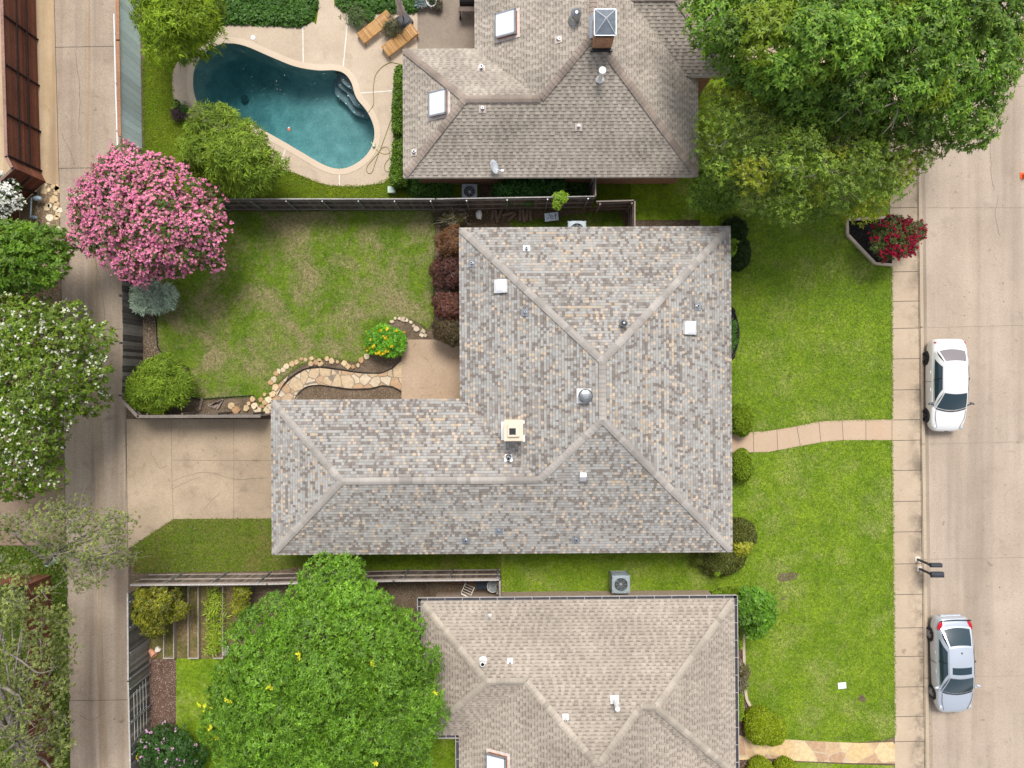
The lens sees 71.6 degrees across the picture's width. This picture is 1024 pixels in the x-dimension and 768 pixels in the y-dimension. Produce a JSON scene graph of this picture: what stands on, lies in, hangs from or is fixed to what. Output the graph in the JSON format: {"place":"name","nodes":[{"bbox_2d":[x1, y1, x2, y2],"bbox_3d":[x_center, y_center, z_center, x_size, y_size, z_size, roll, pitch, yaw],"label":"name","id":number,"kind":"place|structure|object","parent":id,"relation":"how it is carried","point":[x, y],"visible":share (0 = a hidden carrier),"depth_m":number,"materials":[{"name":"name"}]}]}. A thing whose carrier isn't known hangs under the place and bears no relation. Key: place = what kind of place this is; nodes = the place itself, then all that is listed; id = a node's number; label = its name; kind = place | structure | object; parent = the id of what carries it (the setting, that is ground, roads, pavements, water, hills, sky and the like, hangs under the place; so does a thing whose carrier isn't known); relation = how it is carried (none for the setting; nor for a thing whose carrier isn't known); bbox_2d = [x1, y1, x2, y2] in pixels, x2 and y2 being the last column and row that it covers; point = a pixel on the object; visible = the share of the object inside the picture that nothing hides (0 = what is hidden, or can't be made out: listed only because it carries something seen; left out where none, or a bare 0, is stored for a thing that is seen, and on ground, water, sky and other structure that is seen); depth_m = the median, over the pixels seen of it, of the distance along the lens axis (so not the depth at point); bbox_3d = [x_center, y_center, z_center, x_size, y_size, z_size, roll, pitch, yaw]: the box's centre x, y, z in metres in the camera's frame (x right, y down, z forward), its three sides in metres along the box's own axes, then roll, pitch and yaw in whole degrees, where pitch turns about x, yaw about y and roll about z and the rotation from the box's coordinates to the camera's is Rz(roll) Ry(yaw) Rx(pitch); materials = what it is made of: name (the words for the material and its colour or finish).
{"place":"outdoors","nodes":[
{"label":"outdoors","id":0,"kind":"place"},
{"bbox_2d":[0,0,58,184],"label":"side driveway","id":1,"kind":"structure","parent":0,"point":[46,58],"depth_m":34.48,"materials":[{"name":"beige concrete"}]},
{"bbox_2d":[0,0,44,180],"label":"stained fence","id":2,"kind":"object","parent":1,"relation":"on","point":[19,39],"visible":1,"depth_m":33.21,"materials":[{"name":"brown wood"}]},
{"bbox_2d":[0,470,65,544],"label":"side driveway","id":3,"kind":"structure","parent":0,"point":[14,506],"depth_m":34.48,"materials":[{"name":"brown concrete"}]},
{"bbox_2d":[0,545,70,767],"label":"alley verge","id":4,"kind":"structure","parent":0,"point":[64,608],"depth_m":34.49,"materials":[{"name":"green plant"}]},
{"bbox_2d":[0,574,53,767],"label":"stained fence","id":5,"kind":"object","parent":4,"relation":"on","point":[43,579],"visible":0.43,"depth_m":33.61,"materials":[{"name":"brown wood"}]},
{"bbox_2d":[0,553,85,767],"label":"gnarled oak","id":6,"kind":"object","parent":4,"relation":"on","point":[13,727],"visible":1,"depth_m":29.55,"materials":[{"name":"green plant"}]},
{"bbox_2d":[0,487,146,594],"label":"thin oak","id":7,"kind":"object","parent":4,"relation":"on","point":[67,552],"visible":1,"depth_m":29.91,"materials":[{"name":"green plant"}]},
{"bbox_2d":[54,0,128,767],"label":"alley","id":8,"kind":"structure","parent":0,"point":[69,40],"depth_m":34.48,"materials":[{"name":"concrete"}]},
{"bbox_2d":[84,0,107,767],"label":"alley seam","id":9,"kind":"object","parent":8,"relation":"on","point":[99,497],"visible":0.77,"depth_m":34.48,"materials":[{"name":"concrete"}]},
{"bbox_2d":[134,580,234,658],"bbox_3d":[-15.897,11.456,34.488,4.903,0.001,3.883,0,90,0],"label":"kitchen garden","id":10,"kind":"object","parent":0,"point":[182,638],"visible":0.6,"depth_m":34.49,"materials":[{"name":"green plant"}]},
{"bbox_2d":[130,585,191,638],"bbox_3d":[-16.456,10.325,33.204,2.849,2.609,2.591,-38,90,0],"label":"citrus tree","id":11,"kind":"object","parent":10,"relation":"on","point":[150,615],"visible":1,"depth_m":32.43,"materials":[{"name":"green plant"}]},
{"bbox_2d":[163,603,176,658],"bbox_3d":[-16.544,11.932,34.360,0.532,0.280,2.627,0,90,0],"label":"raised bed","id":12,"kind":"object","parent":10,"relation":"on","point":[170,644],"visible":0.54,"depth_m":34.38,"materials":[{"name":"wood"}]},
{"bbox_2d":[187,585,200,658],"bbox_3d":[-15.364,11.487,34.360,0.532,0.280,3.518,0,90,0],"label":"raised bed","id":13,"kind":"object","parent":10,"relation":"on","point":[194,627],"visible":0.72,"depth_m":34.38,"materials":[{"name":"wood"}]},
{"bbox_2d":[213,585,224,658],"bbox_3d":[-14.160,11.487,34.360,0.483,0.280,3.518,0,90,0],"label":"raised bed","id":14,"kind":"object","parent":10,"relation":"on","point":[220,654],"visible":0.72,"depth_m":34.38,"materials":[{"name":"soil"}]},
{"bbox_2d":[201,585,231,658],"bbox_3d":[-14.237,11.380,34.336,1.560,0.916,3.706,0,90,0],"label":"daylily row","id":15,"kind":"object","parent":14,"relation":"in","point":[212,646],"visible":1,"depth_m":34.13,"materials":[{"name":"green plant"}]},
{"bbox_2d":[126,419,271,547],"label":"driveway","id":16,"kind":"structure","parent":0,"point":[236,450],"depth_m":34.48,"materials":[{"name":"concrete"}]},
{"bbox_2d":[144,208,436,411],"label":"back lawn","id":17,"kind":"structure","parent":0,"point":[257,331],"depth_m":34.47,"materials":[{"name":"green plant"}]},
{"bbox_2d":[63,138,233,289],"bbox_3d":[-16.042,-7.252,31.619,7.823,5.779,5.948,25,90,0],"label":"crepe myrtle","id":18,"kind":"object","parent":17,"relation":"on","point":[88,220],"visible":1,"depth_m":30.07,"materials":[{"name":"pink plant"}]},
{"bbox_2d":[172,0,416,185],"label":"pool deck","id":19,"kind":"structure","parent":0,"point":[324,36],"depth_m":34.47,"materials":[{"name":"concrete"}]},
{"bbox_2d":[187,37,379,174],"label":"swimming pool","id":20,"kind":"structure","parent":19,"relation":"in","point":[302,107],"depth_m":36.03,"materials":[{"name":"liquid"}]},
{"bbox_2d":[338,3,370,29],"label":"pot plant","id":21,"kind":"object","parent":19,"relation":"on","point":[356,15],"visible":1,"depth_m":34.03,"materials":[{"name":"green plant"}]},
{"bbox_2d":[357,10,393,45],"bbox_3d":[-6.559,-17.166,34.257,1.840,0.427,0.600,-38,90,0],"label":"sun lounger","id":22,"kind":"object","parent":19,"relation":"on","point":[377,19],"visible":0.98,"depth_m":34.12,"materials":[{"name":"brown wood"}]},
{"bbox_2d":[381,12,402,38],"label":"pot plant","id":23,"kind":"object","parent":19,"relation":"on","point":[392,27],"visible":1,"depth_m":33.92,"materials":[{"name":"green plant"}]},
{"bbox_2d":[381,23,418,58],"bbox_3d":[-5.382,-16.529,34.257,1.840,0.427,0.600,-37,90,0],"label":"sun lounger","id":24,"kind":"object","parent":19,"relation":"on","point":[409,26],"visible":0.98,"depth_m":34.12,"materials":[{"name":"brown wood"}]},
{"bbox_2d":[395,0,412,29],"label":"garden parasol","id":25,"kind":"object","parent":19,"relation":"on","point":[404,18],"visible":0.94,"depth_m":34.26,"materials":[{"name":"fabric"}]},
{"bbox_2d":[129,516,500,573],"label":"side lawn","id":26,"kind":"structure","parent":0,"point":[375,562],"depth_m":34.47,"materials":[{"name":"green plant"}]},
{"bbox_2d":[176,659,455,767],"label":"garden lawn","id":27,"kind":"structure","parent":0,"point":[194,678],"depth_m":34.48,"materials":[{"name":"green plant"}]},
{"bbox_2d":[134,719,210,767],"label":"flowering shrub","id":28,"kind":"object","parent":27,"relation":"on","point":[160,742],"visible":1,"depth_m":32.94,"materials":[{"name":"green plant"}]},
{"bbox_2d":[278,362,400,399],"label":"flagstone path","id":29,"kind":"structure","parent":0,"point":[294,386],"depth_m":34.47,"materials":[{"name":"beige stone"}]},
{"bbox_2d":[141,0,630,209],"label":"pool lawn","id":30,"kind":"structure","parent":0,"point":[613,191],"depth_m":34.49,"materials":[{"name":"green plant"}]},
{"bbox_2d":[127,0,228,73],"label":"feathery tree","id":31,"kind":"object","parent":30,"relation":"on","point":[171,27],"visible":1,"depth_m":30.75,"materials":[{"name":"green plant"}]},
{"bbox_2d":[173,98,290,199],"bbox_3d":[-12.587,-10.306,32.188,5.218,4.659,3.856,32,90,0],"label":"feathery tree","id":32,"kind":"object","parent":30,"relation":"on","point":[226,153],"visible":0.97,"depth_m":30.85,"materials":[{"name":"green plant"}]},
{"bbox_2d":[216,0,318,28],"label":"ivy patch","id":33,"kind":"object","parent":30,"relation":"on","point":[289,13],"visible":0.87,"depth_m":34.23,"materials":[{"name":"green plant"}]},
{"bbox_2d":[335,0,418,14],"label":"ivy patch","id":34,"kind":"object","parent":30,"relation":"on","point":[378,6],"visible":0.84,"depth_m":34.27,"materials":[{"name":"green plant"}]},
{"bbox_2d":[391,64,402,138],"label":"garden hedge","id":35,"kind":"object","parent":30,"relation":"on","point":[397,113],"visible":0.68,"depth_m":33.17,"materials":[{"name":"green plant"}]},
{"bbox_2d":[388,137,409,190],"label":"garden hedge","id":36,"kind":"object","parent":30,"relation":"on","point":[398,180],"visible":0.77,"depth_m":33.27,"materials":[{"name":"green plant"}]},
{"bbox_2d":[402,179,454,197],"bbox_3d":[-4.151,-9.501,34.330,2.755,0.491,1.329,0,90,0],"label":"side yard cover","id":37,"kind":"object","parent":30,"relation":"on","point":[416,188],"visible":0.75,"depth_m":34.22,"materials":[{"name":"green plant"}]},
{"bbox_2d":[565,182,589,195],"bbox_3d":[2.592,-9.348,34.321,2.556,0.488,1.494,0,90,0],"label":"side yard cover","id":38,"kind":"object","parent":30,"relation":"on","point":[577,189],"visible":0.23,"depth_m":34.20,"materials":[{"name":"green plant"}]},
{"bbox_2d":[401,340,459,398],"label":"garden patio","id":39,"kind":"structure","parent":0,"point":[430,369],"depth_m":34.47,"materials":[{"name":"concrete"}]},
{"bbox_2d":[417,0,474,48],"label":"patio","id":40,"kind":"structure","parent":0,"point":[444,27],"depth_m":34.47,"materials":[{"name":"concrete"}]},
{"bbox_2d":[0,15,921,765],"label":"yard soil","id":41,"kind":"structure","parent":0,"point":[406,595],"depth_m":34.50,"materials":[{"name":"brown soil"}]},
{"bbox_2d":[0,177,61,349],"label":"gravel bed","id":42,"kind":"object","parent":41,"relation":"on","point":[40,213],"visible":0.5,"depth_m":34.49,"materials":[{"name":"beige gravel"}]},
{"bbox_2d":[0,170,26,219],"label":"flowering shrub","id":43,"kind":"object","parent":42,"relation":"on","point":[15,202],"visible":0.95,"depth_m":32.59,"materials":[{"name":"white plant"}]},
{"bbox_2d":[0,167,44,309],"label":"stained fence","id":44,"kind":"object","parent":42,"relation":"on","point":[30,184],"visible":0.29,"depth_m":33.61,"materials":[{"name":"brown wood"}]},
{"bbox_2d":[0,218,76,296],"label":"broadleaf tree","id":45,"kind":"object","parent":42,"relation":"on","point":[25,255],"visible":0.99,"depth_m":30.28,"materials":[{"name":"green plant"}]},
{"bbox_2d":[0,291,118,503],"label":"crepe myrtle","id":46,"kind":"object","parent":41,"relation":"on","point":[36,328],"visible":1,"depth_m":29.86,"materials":[{"name":"green plant"}]},
{"bbox_2d":[115,0,141,147],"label":"painted fence","id":47,"kind":"object","parent":41,"relation":"on","point":[128,61],"visible":0.88,"depth_m":33.33,"materials":[{"name":"wood"}]},
{"bbox_2d":[118,275,142,399],"bbox_3d":[-18.015,-2.161,33.600,0.215,1.800,5.771,0,90,0],"label":"board fence","id":48,"kind":"object","parent":41,"relation":"on","point":[127,360],"visible":0.66,"depth_m":33.28,"materials":[{"name":"grey wood"}]},
{"bbox_2d":[127,586,151,767],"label":"board fence","id":49,"kind":"object","parent":41,"relation":"on","point":[138,664],"visible":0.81,"depth_m":33.26,"materials":[{"name":"wood"}]},
{"bbox_2d":[126,278,179,316],"bbox_3d":[-16.936,-4.088,33.614,2.773,1.789,1.983,0,90,0],"label":"juniper bush","id":50,"kind":"object","parent":41,"relation":"on","point":[156,297],"visible":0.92,"depth_m":33.16,"materials":[{"name":"grey plant"}]},
{"bbox_2d":[121,351,196,414],"bbox_3d":[-16.486,0.229,33.299,3.020,2.431,3.266,43,90,0],"label":"feathery bush","id":51,"kind":"object","parent":41,"relation":"on","point":[164,381],"visible":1,"depth_m":32.73,"materials":[{"name":"green plant"}]},
{"bbox_2d":[149,658,175,767],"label":"mulch bed","id":52,"kind":"object","parent":41,"relation":"on","point":[162,679],"visible":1,"depth_m":34.48,"materials":[{"name":"brown gravel"}]},
{"bbox_2d":[121,399,270,417],"bbox_3d":[-14.844,1.426,33.629,6.481,1.742,0.798,6,90,0],"label":"board fence","id":53,"kind":"object","parent":41,"relation":"on","point":[136,413],"visible":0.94,"depth_m":32.76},
{"bbox_2d":[229,585,251,618],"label":"yellow shrub","id":54,"kind":"object","parent":41,"relation":"on","point":[243,593],"visible":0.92,"depth_m":33.14,"materials":[{"name":"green plant"}]},
{"bbox_2d":[130,567,500,585],"bbox_3d":[-9.044,9.094,33.579,17.033,1.842,0.211,-1,90,0],"label":"board fence","id":55,"kind":"object","parent":41,"relation":"on","point":[269,578],"visible":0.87,"depth_m":33.46,"materials":[{"name":"wood"}]},
{"bbox_2d":[195,550,451,767],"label":"round shade tree","id":56,"kind":"object","parent":41,"relation":"on","point":[338,722],"visible":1,"depth_m":27.74,"materials":[{"name":"green plant"}]},
{"bbox_2d":[363,321,407,358],"bbox_3d":[-5.997,-2.082,33.800,2.131,1.418,1.784,0,90,0],"label":"lantana bush","id":57,"kind":"object","parent":41,"relation":"on","point":[385,340],"visible":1,"depth_m":33.47,"materials":[{"name":"green plant"}]},
{"bbox_2d":[207,196,594,211],"bbox_3d":[-5.171,-8.470,33.554,18.076,1.892,0.228,0,90,0],"label":"board fence","id":58,"kind":"object","parent":41,"relation":"on","point":[400,204],"visible":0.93,"depth_m":33.47,"materials":[{"name":"wood"}]},
{"bbox_2d":[428,255,458,292],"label":"burgundy shrub","id":59,"kind":"object","parent":41,"relation":"on","point":[446,266],"visible":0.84,"depth_m":32.96,"materials":[{"name":"red plant"}]},
{"bbox_2d":[430,291,458,321],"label":"burgundy shrub","id":60,"kind":"object","parent":41,"relation":"on","point":[446,305],"visible":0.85,"depth_m":32.87,"materials":[{"name":"red plant"}]},
{"bbox_2d":[430,317,459,347],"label":"burgundy shrub","id":61,"kind":"object","parent":41,"relation":"on","point":[444,331],"visible":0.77,"depth_m":32.83,"materials":[{"name":"brown plant"}]},
{"bbox_2d":[433,223,461,257],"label":"burgundy shrub","id":62,"kind":"object","parent":41,"relation":"on","point":[448,239],"visible":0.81,"depth_m":32.87,"materials":[{"name":"brown plant"}]},
{"bbox_2d":[271,226,732,554],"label":"hip roof house","id":63,"kind":"structure","parent":41,"relation":"on","point":[589,410],"depth_m":30.94,"materials":[{"name":"grey"}]},
{"bbox_2d":[489,178,567,207],"bbox_3d":[0.792,-9.213,33.642,3.782,1.733,1.881,0,90,0],"label":"ground cover","id":64,"kind":"object","parent":41,"relation":"on","point":[525,187],"visible":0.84,"depth_m":33.14,"materials":[{"name":"green plant"}]},
{"bbox_2d":[403,0,698,184],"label":"brown roof house","id":65,"kind":"structure","parent":41,"relation":"on","point":[600,91],"depth_m":30.78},
{"bbox_2d":[417,590,738,767],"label":"tan roof house","id":66,"kind":"structure","parent":41,"relation":"on","point":[592,679],"depth_m":30.84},
{"bbox_2d":[631,0,728,93],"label":"brown roof wing","id":67,"kind":"structure","parent":41,"relation":"on","point":[665,19],"depth_m":30.62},
{"bbox_2d":[431,208,627,231],"bbox_3d":[0.922,-7.887,34.486,9.708,0.001,1.310,0,90,0],"label":"dirt strip","id":68,"kind":"object","parent":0,"point":[472,220],"visible":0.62,"depth_m":34.49,"materials":[{"name":"soil"}]},
{"bbox_2d":[433,206,468,229],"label":"wilted shrub","id":69,"kind":"object","parent":68,"relation":"on","point":[450,217],"visible":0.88,"depth_m":33.78,"materials":[{"name":"brown plant"}]},
{"bbox_2d":[510,212,624,226],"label":"shade lawn","id":70,"kind":"structure","parent":68,"relation":"on","point":[603,219],"depth_m":34.48,"materials":[{"name":"green plant"}]},
{"bbox_2d":[593,200,635,226],"bbox_3d":[4.807,-7.867,33.679,1.810,1.642,1.323,0,90,0],"label":"board fence","id":71,"kind":"object","parent":68,"relation":"on","point":[628,206],"visible":0.94,"depth_m":33.54,"materials":[{"name":"brown wood"}]},
{"bbox_2d":[501,69,897,741],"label":"front lawn","id":72,"kind":"structure","parent":0,"point":[659,201],"depth_m":34.47,"materials":[{"name":"green plant"}]},
{"bbox_2d":[609,570,629,593],"bbox_3d":[5.147,9.468,34.013,0.860,0.974,0.860,0,90,0],"label":"air conditioner","id":73,"kind":"object","parent":72,"relation":"on","point":[619,582],"visible":1,"depth_m":33.60,"materials":[{"name":"metal"}]},
{"bbox_2d":[684,166,749,220],"bbox_3d":[9.395,-8.712,32.799,3.148,3.419,2.458,0,90,0],"label":"leafy shrub","id":74,"kind":"object","parent":72,"relation":"on","point":[710,199],"visible":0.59,"depth_m":31.70,"materials":[{"name":"green plant"}]},
{"bbox_2d":[698,550,746,576],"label":"round shrub","id":75,"kind":"object","parent":72,"relation":"on","point":[725,564],"visible":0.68,"depth_m":33.39,"materials":[{"name":"green plant"}]},
{"bbox_2d":[720,215,748,239],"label":"round shrub","id":76,"kind":"object","parent":72,"relation":"on","point":[739,227],"visible":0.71,"depth_m":33.47,"materials":[{"name":"green plant"}]},
{"bbox_2d":[731,238,751,271],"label":"round shrub","id":77,"kind":"object","parent":72,"relation":"on","point":[740,260],"visible":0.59,"depth_m":33.49,"materials":[{"name":"green plant"}]},
{"bbox_2d":[732,403,754,437],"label":"round shrub","id":78,"kind":"object","parent":72,"relation":"on","point":[743,416],"visible":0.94,"depth_m":33.53,"materials":[{"name":"green plant"}]},
{"bbox_2d":[732,447,754,482],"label":"round shrub","id":79,"kind":"object","parent":72,"relation":"on","point":[743,467],"visible":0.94,"depth_m":33.53,"materials":[{"name":"green plant"}]},
{"bbox_2d":[738,629,748,737],"bbox_3d":[11.364,13.838,34.467,2.547,0.001,6.961,0,90,0],"label":"mulch bed","id":80,"kind":"object","parent":72,"relation":"on","point":[741,727],"visible":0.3,"depth_m":34.47,"materials":[{"name":"brown soil"}]},
{"bbox_2d":[738,657,753,694],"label":"wispy shrub","id":81,"kind":"object","parent":80,"relation":"on","point":[743,673],"visible":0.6,"depth_m":33.68,"materials":[{"name":"brown plant"}]},
{"bbox_2d":[742,704,774,745],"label":"round shrub","id":82,"kind":"object","parent":80,"relation":"on","point":[758,724],"visible":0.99,"depth_m":33.48,"materials":[{"name":"green plant"}]},
{"bbox_2d":[732,516,757,545],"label":"round shrub","id":83,"kind":"object","parent":72,"relation":"on","point":[744,529],"visible":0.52,"depth_m":33.40,"materials":[{"name":"green plant"}]},
{"bbox_2d":[737,584,779,639],"bbox_3d":[11.125,10.481,33.166,2.416,2.689,2.397,38,90,0],"label":"maple shrub","id":84,"kind":"object","parent":72,"relation":"on","point":[757,614],"visible":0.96,"depth_m":32.25,"materials":[{"name":"green plant"}]},
{"bbox_2d":[767,712,787,746],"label":"round shrub","id":85,"kind":"object","parent":72,"relation":"on","point":[780,734],"visible":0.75,"depth_m":33.53,"materials":[{"name":"green plant"}]},
{"bbox_2d":[719,212,894,433],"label":"grass","id":86,"kind":"structure","parent":72,"relation":"on","point":[816,309],"depth_m":34.46,"materials":[{"name":"green plant"}]},
{"bbox_2d":[688,64,952,228],"bbox_3d":[12.755,-9.894,30.283,10.884,8.597,7.011,0,90,0],"label":"thin elm","id":87,"kind":"object","parent":72,"relation":"on","point":[801,141],"visible":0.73,"depth_m":28.16,"materials":[{"name":"green plant"}]},
{"bbox_2d":[677,0,1023,153],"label":"leafy oak","id":88,"kind":"object","parent":72,"relation":"on","point":[875,40],"visible":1,"depth_m":25.78,"materials":[{"name":"green plant"}]},
{"bbox_2d":[845,216,892,266],"bbox_3d":[17.259,-6.907,34.400,2.250,0.200,2.426,0,90,0],"label":"planter bed","id":89,"kind":"object","parent":72,"relation":"on","point":[857,236],"visible":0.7,"depth_m":34.36,"materials":[{"name":"black soil"}]},
{"bbox_2d":[867,214,927,263],"bbox_3d":[17.776,-6.676,33.074,2.914,2.864,2.266,0,90,0],"label":"crepe myrtle","id":90,"kind":"object","parent":89,"relation":"in","point":[903,231],"visible":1,"depth_m":32.16,"materials":[{"name":"red plant"}]},
{"bbox_2d":[732,420,892,451],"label":"front path","id":91,"kind":"structure","parent":0,"point":[780,439],"depth_m":34.46,"materials":[{"name":"concrete"}]},
{"bbox_2d":[739,735,894,762],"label":"flagstone path","id":92,"kind":"structure","parent":0,"point":[837,752],"depth_m":34.46,"materials":[{"name":"beige stone"}]},
{"bbox_2d":[795,762,894,767],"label":"front lawn","id":93,"kind":"structure","parent":0,"point":[811,765],"depth_m":34.47,"materials":[{"name":"green plant"}]},
{"bbox_2d":[889,49,924,767],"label":"sidewalk","id":94,"kind":"structure","parent":0,"point":[909,635],"depth_m":34.49,"materials":[{"name":"concrete"}]},
{"bbox_2d":[925,2,1023,767],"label":"street","id":95,"kind":"structure","parent":0,"point":[976,486],"depth_m":34.64,"materials":[{"name":"concrete"}]},
{"bbox_2d":[922,16,932,767],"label":"gutter","id":96,"kind":"object","parent":95,"relation":"on","point":[927,467],"visible":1,"depth_m":34.63,"materials":[{"name":"concrete"}]},
{"bbox_2d":[923,339,974,431],"bbox_3d":[20.807,0.060,33.923,2.194,1.425,4.455,0,90,0],"label":"parked car","id":97,"kind":"object","parent":95,"relation":"on","point":[947,374],"visible":1,"depth_m":33.61,"materials":[{"name":"white paint"}]},
{"bbox_2d":[926,614,980,711],"bbox_3d":[21.073,13.409,33.906,2.234,1.460,4.707,-2,90,0],"label":"parked car","id":98,"kind":"object","parent":95,"relation":"on","point":[950,637],"visible":1,"depth_m":33.59,"materials":[{"name":"silver metal"}]},
{"label":"ground","id":99,"kind":"structure","parent":0,"visible":0},
{"bbox_2d":[916,20,929,767],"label":"kerb","id":100,"kind":"structure","parent":99,"relation":"on","point":[925,613],"depth_m":34.49,"materials":[{"name":"concrete"}]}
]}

